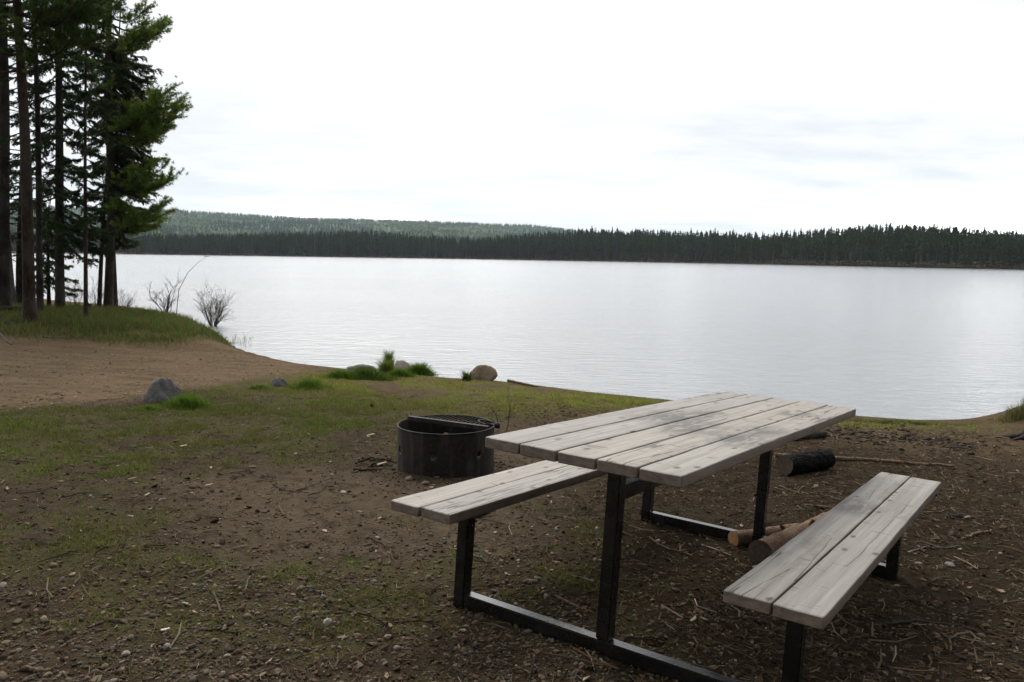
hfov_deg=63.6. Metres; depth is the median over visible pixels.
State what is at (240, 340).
reeds
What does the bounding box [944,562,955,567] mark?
stone
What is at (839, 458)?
wooden pole
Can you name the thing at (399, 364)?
boulder
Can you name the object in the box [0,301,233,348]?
spit grass
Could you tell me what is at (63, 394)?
beach pebbles
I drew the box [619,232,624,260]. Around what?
conifer
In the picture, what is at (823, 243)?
conifer
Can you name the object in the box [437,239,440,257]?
conifer
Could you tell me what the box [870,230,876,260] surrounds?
conifer
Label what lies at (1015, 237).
conifer
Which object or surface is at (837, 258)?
conifer
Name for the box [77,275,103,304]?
brush
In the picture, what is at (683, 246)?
conifer
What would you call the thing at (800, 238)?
conifer
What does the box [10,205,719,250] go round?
hill forest
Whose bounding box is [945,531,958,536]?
bark scrap
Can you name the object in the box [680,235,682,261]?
conifer
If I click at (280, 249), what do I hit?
conifer
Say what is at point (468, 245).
conifer
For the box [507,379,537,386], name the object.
driftwood
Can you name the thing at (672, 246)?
conifer
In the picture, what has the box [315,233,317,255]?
conifer
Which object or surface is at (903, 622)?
stick
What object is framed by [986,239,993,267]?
conifer
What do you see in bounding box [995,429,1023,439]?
log
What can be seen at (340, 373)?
grass tuft
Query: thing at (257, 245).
conifer
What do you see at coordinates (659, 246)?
conifer
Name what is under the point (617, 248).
conifer
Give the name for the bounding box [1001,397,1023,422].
grass tuft
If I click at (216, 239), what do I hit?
conifer
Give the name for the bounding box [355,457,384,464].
stick
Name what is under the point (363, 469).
stick
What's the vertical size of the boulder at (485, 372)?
0.263 m
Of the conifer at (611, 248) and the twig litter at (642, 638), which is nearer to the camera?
the twig litter at (642, 638)
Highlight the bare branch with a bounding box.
[176,259,202,313]
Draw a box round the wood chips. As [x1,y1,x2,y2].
[2,393,1021,673]
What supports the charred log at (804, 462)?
on the ground at (126, 371)
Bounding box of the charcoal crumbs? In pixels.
[313,445,532,491]
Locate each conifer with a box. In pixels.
[215,236,217,254]
[239,235,242,254]
[250,232,252,254]
[256,235,258,254]
[278,240,282,255]
[290,234,293,255]
[292,233,294,255]
[303,234,306,255]
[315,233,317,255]
[321,234,327,255]
[342,233,346,256]
[346,231,350,255]
[364,234,368,255]
[369,236,372,256]
[371,235,376,256]
[376,234,378,256]
[396,231,401,255]
[423,237,427,255]
[430,233,434,256]
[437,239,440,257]
[467,236,469,257]
[518,233,520,258]
[535,233,538,258]
[543,232,546,258]
[553,237,556,259]
[567,233,573,259]
[573,233,576,258]
[579,236,583,259]
[599,229,603,259]
[602,233,605,259]
[608,226,615,260]
[614,226,619,255]
[614,233,618,260]
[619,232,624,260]
[635,230,641,260]
[648,235,652,261]
[652,231,655,259]
[657,233,661,261]
[670,236,673,258]
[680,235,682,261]
[681,237,684,261]
[696,238,699,262]
[703,233,706,261]
[707,233,713,262]
[712,228,716,259]
[717,244,720,261]
[737,241,740,262]
[749,242,752,261]
[785,234,787,261]
[794,237,798,260]
[798,229,802,259]
[805,231,809,262]
[820,229,825,260]
[823,234,827,264]
[829,236,831,258]
[833,237,840,263]
[841,231,849,262]
[848,229,851,259]
[857,226,862,259]
[865,224,871,259]
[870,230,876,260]
[874,232,884,265]
[884,222,893,260]
[899,221,909,259]
[911,229,914,261]
[918,232,926,266]
[926,226,931,266]
[931,220,936,260]
[941,235,949,264]
[958,229,963,261]
[960,235,969,267]
[969,229,977,267]
[979,237,982,266]
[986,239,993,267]
[1004,239,1009,267]
[1012,229,1017,247]
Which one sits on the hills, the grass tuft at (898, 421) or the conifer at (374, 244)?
the conifer at (374, 244)
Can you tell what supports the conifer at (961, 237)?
on the hills
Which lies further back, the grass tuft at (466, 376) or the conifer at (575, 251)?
the conifer at (575, 251)
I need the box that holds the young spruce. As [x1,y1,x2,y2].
[12,205,83,305]
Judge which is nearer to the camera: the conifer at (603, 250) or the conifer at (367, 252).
the conifer at (603, 250)
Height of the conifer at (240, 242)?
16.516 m
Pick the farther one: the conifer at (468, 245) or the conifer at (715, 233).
the conifer at (468, 245)
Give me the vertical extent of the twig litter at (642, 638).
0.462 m
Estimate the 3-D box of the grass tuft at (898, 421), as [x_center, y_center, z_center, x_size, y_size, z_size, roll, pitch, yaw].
[4.285,0.799,9.051,3.096,0.272,0.213,1,6,0]
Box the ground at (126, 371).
[0,299,1023,681]
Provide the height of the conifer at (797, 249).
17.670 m
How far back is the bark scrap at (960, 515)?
4.92 m
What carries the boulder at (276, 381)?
on the ground at (126, 371)
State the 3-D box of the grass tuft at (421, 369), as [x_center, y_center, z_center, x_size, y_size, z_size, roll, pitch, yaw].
[-1.434,0.418,12.749,0.771,0.240,0.458,1,6,0]
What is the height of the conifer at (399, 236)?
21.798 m
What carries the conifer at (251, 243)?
on the hills
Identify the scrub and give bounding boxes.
[65,250,1023,269]
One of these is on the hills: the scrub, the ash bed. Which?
the scrub
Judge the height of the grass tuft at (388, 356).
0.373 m
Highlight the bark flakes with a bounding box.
[0,395,1023,681]
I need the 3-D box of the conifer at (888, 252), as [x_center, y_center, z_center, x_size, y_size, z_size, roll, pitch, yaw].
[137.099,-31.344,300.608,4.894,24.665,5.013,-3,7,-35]
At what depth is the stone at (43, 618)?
2.96 m
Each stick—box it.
[19,664,52,672]
[185,627,226,630]
[291,615,330,625]
[296,477,331,490]
[353,468,381,470]
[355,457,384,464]
[368,458,396,467]
[554,594,591,612]
[882,619,961,627]
[906,545,959,553]
[963,529,993,538]
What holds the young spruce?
on the ground at (126, 371)
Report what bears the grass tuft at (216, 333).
on the ground at (126, 371)
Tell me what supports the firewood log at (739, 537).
on the ground at (126, 371)
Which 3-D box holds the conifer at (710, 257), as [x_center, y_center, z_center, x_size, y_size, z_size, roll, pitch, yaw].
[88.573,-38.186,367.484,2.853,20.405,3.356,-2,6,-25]
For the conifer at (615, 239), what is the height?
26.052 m
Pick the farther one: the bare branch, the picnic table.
the bare branch
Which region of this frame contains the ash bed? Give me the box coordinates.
[430,454,479,459]
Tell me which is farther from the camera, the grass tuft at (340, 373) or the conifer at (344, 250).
the conifer at (344, 250)
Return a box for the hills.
[10,209,1022,269]
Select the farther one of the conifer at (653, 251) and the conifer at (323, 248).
the conifer at (323, 248)
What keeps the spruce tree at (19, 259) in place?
on the ground at (126, 371)
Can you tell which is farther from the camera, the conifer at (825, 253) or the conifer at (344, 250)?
the conifer at (344, 250)
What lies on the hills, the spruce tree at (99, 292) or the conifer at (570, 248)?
the conifer at (570, 248)
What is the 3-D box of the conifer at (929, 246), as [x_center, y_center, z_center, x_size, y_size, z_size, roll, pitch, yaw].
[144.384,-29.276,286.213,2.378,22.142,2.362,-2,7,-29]
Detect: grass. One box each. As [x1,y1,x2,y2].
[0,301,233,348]
[0,368,1007,681]
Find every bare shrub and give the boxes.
[145,274,183,312]
[191,279,242,325]
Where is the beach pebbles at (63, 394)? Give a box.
[0,337,318,408]
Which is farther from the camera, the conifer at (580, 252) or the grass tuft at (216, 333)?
the conifer at (580, 252)
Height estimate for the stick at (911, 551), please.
0.015 m
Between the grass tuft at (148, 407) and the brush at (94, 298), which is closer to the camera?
the grass tuft at (148, 407)
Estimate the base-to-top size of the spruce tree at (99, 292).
8.655 m
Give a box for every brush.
[15,278,52,303]
[65,279,88,305]
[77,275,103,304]
[112,288,138,307]
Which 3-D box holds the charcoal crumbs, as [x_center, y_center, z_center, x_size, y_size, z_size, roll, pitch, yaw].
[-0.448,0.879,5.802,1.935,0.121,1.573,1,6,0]
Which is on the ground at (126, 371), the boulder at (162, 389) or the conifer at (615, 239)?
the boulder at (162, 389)
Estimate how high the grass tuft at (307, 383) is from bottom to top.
0.172 m
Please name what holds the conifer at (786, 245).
on the hills
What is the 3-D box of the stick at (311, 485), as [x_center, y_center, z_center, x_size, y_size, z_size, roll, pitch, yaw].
[-1.191,0.870,5.053,0.038,0.016,0.367,3,6,24]
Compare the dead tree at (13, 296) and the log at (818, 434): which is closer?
the log at (818, 434)
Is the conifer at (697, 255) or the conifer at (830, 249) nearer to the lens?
the conifer at (830, 249)
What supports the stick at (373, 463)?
on the ground at (126, 371)
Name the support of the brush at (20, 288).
on the ground at (126, 371)
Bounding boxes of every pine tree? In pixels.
[0,0,62,310]
[0,0,126,322]
[74,0,193,307]
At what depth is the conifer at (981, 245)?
268.33 m
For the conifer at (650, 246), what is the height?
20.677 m
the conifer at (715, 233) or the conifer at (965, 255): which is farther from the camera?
the conifer at (715, 233)
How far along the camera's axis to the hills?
1443.13 m
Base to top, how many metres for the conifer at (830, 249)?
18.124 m
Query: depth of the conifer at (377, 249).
456.42 m
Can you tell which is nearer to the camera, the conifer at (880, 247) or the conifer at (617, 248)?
the conifer at (880, 247)
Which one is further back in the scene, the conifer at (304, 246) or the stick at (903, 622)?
the conifer at (304, 246)
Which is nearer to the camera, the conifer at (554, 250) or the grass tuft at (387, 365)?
the grass tuft at (387, 365)
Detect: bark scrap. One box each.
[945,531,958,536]
[946,513,973,518]
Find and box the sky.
[6,0,1023,239]
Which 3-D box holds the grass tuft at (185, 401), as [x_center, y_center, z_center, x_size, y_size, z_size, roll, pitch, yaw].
[-3.195,0.587,8.127,0.762,0.184,0.490,1,6,0]
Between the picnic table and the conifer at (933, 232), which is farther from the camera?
the conifer at (933, 232)
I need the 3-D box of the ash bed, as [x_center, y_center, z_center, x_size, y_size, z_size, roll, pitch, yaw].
[-0.464,0.857,5.793,0.658,0.022,0.658,1,6,0]
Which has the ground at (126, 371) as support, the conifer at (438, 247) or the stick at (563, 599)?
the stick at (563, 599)
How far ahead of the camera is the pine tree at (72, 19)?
15.26 m
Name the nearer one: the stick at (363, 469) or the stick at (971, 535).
the stick at (971, 535)
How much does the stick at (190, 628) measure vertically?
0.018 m
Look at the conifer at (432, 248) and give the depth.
454.49 m
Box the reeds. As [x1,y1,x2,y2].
[231,334,252,346]
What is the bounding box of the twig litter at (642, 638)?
[0,390,1023,681]
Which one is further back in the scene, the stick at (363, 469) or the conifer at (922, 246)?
the conifer at (922, 246)
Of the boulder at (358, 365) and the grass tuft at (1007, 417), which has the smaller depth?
the grass tuft at (1007, 417)
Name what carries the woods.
on the hills
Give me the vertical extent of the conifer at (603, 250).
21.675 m
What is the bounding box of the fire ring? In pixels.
[397,414,499,477]
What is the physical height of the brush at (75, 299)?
0.988 m
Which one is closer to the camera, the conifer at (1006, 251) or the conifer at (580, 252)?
the conifer at (1006, 251)
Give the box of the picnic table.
[391,391,940,681]
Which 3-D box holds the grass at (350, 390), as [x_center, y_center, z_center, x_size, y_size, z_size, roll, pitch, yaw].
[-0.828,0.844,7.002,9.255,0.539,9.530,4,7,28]
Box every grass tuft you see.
[131,403,171,411]
[154,392,224,410]
[207,329,232,343]
[245,384,270,389]
[282,378,335,390]
[320,368,360,379]
[345,366,411,381]
[376,354,395,373]
[382,348,395,366]
[385,367,419,377]
[405,362,442,375]
[459,368,473,380]
[844,418,991,425]
[988,403,1023,423]
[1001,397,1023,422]
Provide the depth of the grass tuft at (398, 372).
11.89 m
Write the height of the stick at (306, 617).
0.013 m
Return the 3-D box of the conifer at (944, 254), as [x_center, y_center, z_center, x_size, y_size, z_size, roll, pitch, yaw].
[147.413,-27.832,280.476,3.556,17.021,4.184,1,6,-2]
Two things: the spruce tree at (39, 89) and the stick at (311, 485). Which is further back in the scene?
the spruce tree at (39, 89)
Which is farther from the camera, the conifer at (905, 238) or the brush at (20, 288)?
the conifer at (905, 238)
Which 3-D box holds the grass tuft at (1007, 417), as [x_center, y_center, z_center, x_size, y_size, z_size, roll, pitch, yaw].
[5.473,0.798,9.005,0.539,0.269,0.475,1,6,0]
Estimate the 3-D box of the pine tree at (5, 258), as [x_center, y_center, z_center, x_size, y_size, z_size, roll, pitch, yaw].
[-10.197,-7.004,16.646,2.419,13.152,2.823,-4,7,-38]
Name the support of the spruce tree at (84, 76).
on the ground at (126, 371)
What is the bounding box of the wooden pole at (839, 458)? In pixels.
[774,453,953,466]
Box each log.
[728,523,795,546]
[747,512,826,563]
[776,449,835,475]
[794,431,826,440]
[995,429,1023,439]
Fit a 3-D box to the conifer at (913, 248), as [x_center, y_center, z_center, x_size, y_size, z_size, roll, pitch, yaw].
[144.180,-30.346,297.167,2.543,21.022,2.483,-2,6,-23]
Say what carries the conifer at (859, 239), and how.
on the hills
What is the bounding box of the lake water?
[12,253,1023,419]
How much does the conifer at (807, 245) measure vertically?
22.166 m
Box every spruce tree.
[0,0,93,311]
[7,0,64,304]
[8,0,126,308]
[45,0,121,318]
[64,24,168,306]
[87,13,139,305]
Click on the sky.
(752, 116)
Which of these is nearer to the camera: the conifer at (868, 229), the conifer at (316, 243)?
the conifer at (868, 229)
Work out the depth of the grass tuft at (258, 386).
9.81 m
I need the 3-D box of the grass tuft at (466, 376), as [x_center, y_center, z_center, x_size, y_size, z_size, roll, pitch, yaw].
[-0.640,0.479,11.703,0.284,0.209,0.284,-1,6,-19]
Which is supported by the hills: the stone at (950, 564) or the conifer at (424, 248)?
the conifer at (424, 248)
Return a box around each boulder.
[142,377,181,402]
[269,377,288,386]
[345,364,376,372]
[394,360,411,370]
[470,365,497,380]
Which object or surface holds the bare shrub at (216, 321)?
on the ground at (126, 371)
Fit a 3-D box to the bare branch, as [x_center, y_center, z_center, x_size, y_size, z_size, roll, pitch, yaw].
[-7.692,-1.295,19.794,0.733,1.458,0.017,-1,6,-22]
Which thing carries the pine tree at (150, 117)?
on the ground at (126, 371)
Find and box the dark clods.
[826,420,985,455]
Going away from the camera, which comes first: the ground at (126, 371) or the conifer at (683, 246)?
the ground at (126, 371)
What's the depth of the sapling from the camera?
7.44 m
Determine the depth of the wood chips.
3.88 m
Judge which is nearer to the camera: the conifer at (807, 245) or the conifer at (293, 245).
the conifer at (807, 245)
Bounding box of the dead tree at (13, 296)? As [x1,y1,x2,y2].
[10,212,35,305]
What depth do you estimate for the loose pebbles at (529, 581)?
4.35 m
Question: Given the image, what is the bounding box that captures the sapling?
[489,379,515,430]
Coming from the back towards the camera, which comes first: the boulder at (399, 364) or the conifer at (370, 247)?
the conifer at (370, 247)
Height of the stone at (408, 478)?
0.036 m
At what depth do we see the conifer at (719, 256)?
369.32 m
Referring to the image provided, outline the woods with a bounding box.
[10,222,1023,267]
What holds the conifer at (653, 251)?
on the hills
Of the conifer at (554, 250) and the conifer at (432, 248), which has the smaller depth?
the conifer at (554, 250)
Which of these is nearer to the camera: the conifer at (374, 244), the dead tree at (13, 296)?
the dead tree at (13, 296)
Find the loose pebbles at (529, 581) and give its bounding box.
[1,373,1021,644]
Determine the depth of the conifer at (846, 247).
317.60 m
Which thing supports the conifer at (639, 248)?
on the hills
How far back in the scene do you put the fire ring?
5.53 m
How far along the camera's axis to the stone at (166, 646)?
2.77 m
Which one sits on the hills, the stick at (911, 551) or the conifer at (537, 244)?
the conifer at (537, 244)
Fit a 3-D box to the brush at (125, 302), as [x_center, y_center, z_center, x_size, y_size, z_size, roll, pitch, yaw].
[-9.442,-1.024,20.265,0.579,0.588,0.653,3,6,19]
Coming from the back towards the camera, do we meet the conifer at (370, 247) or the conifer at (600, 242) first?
the conifer at (370, 247)
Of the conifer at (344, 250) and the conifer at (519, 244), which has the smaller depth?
the conifer at (519, 244)
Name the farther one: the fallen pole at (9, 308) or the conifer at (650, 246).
the conifer at (650, 246)
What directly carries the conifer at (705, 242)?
on the hills
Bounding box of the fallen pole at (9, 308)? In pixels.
[0,306,21,310]
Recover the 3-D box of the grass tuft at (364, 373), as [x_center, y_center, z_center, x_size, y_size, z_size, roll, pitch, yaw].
[-2.021,0.448,11.486,1.259,0.230,0.714,1,6,0]
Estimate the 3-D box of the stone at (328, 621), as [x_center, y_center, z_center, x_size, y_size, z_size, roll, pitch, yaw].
[-0.673,1.024,3.011,0.034,0.026,0.039,2,6,10]
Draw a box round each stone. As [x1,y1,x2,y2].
[40,615,47,621]
[121,650,129,656]
[163,643,170,650]
[323,618,331,625]
[405,476,412,480]
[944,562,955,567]
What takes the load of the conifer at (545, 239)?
on the hills
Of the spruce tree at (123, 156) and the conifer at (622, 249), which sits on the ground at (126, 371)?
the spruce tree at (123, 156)
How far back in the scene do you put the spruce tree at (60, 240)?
18.18 m
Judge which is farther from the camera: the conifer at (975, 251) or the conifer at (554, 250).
the conifer at (554, 250)
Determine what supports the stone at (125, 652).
on the ground at (126, 371)
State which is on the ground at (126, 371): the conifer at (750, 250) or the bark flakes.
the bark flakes
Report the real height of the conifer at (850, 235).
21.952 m
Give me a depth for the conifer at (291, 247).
442.96 m
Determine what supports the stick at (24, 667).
on the ground at (126, 371)
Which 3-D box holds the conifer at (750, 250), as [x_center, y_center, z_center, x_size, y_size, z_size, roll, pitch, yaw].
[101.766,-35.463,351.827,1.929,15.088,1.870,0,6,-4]
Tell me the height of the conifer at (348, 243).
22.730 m
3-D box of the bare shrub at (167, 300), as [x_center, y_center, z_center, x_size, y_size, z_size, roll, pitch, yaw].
[-8.373,-1.212,19.985,1.058,1.155,0.892,1,6,0]
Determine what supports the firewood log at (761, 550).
on the ground at (126, 371)
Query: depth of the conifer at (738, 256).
357.99 m
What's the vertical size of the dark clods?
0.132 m

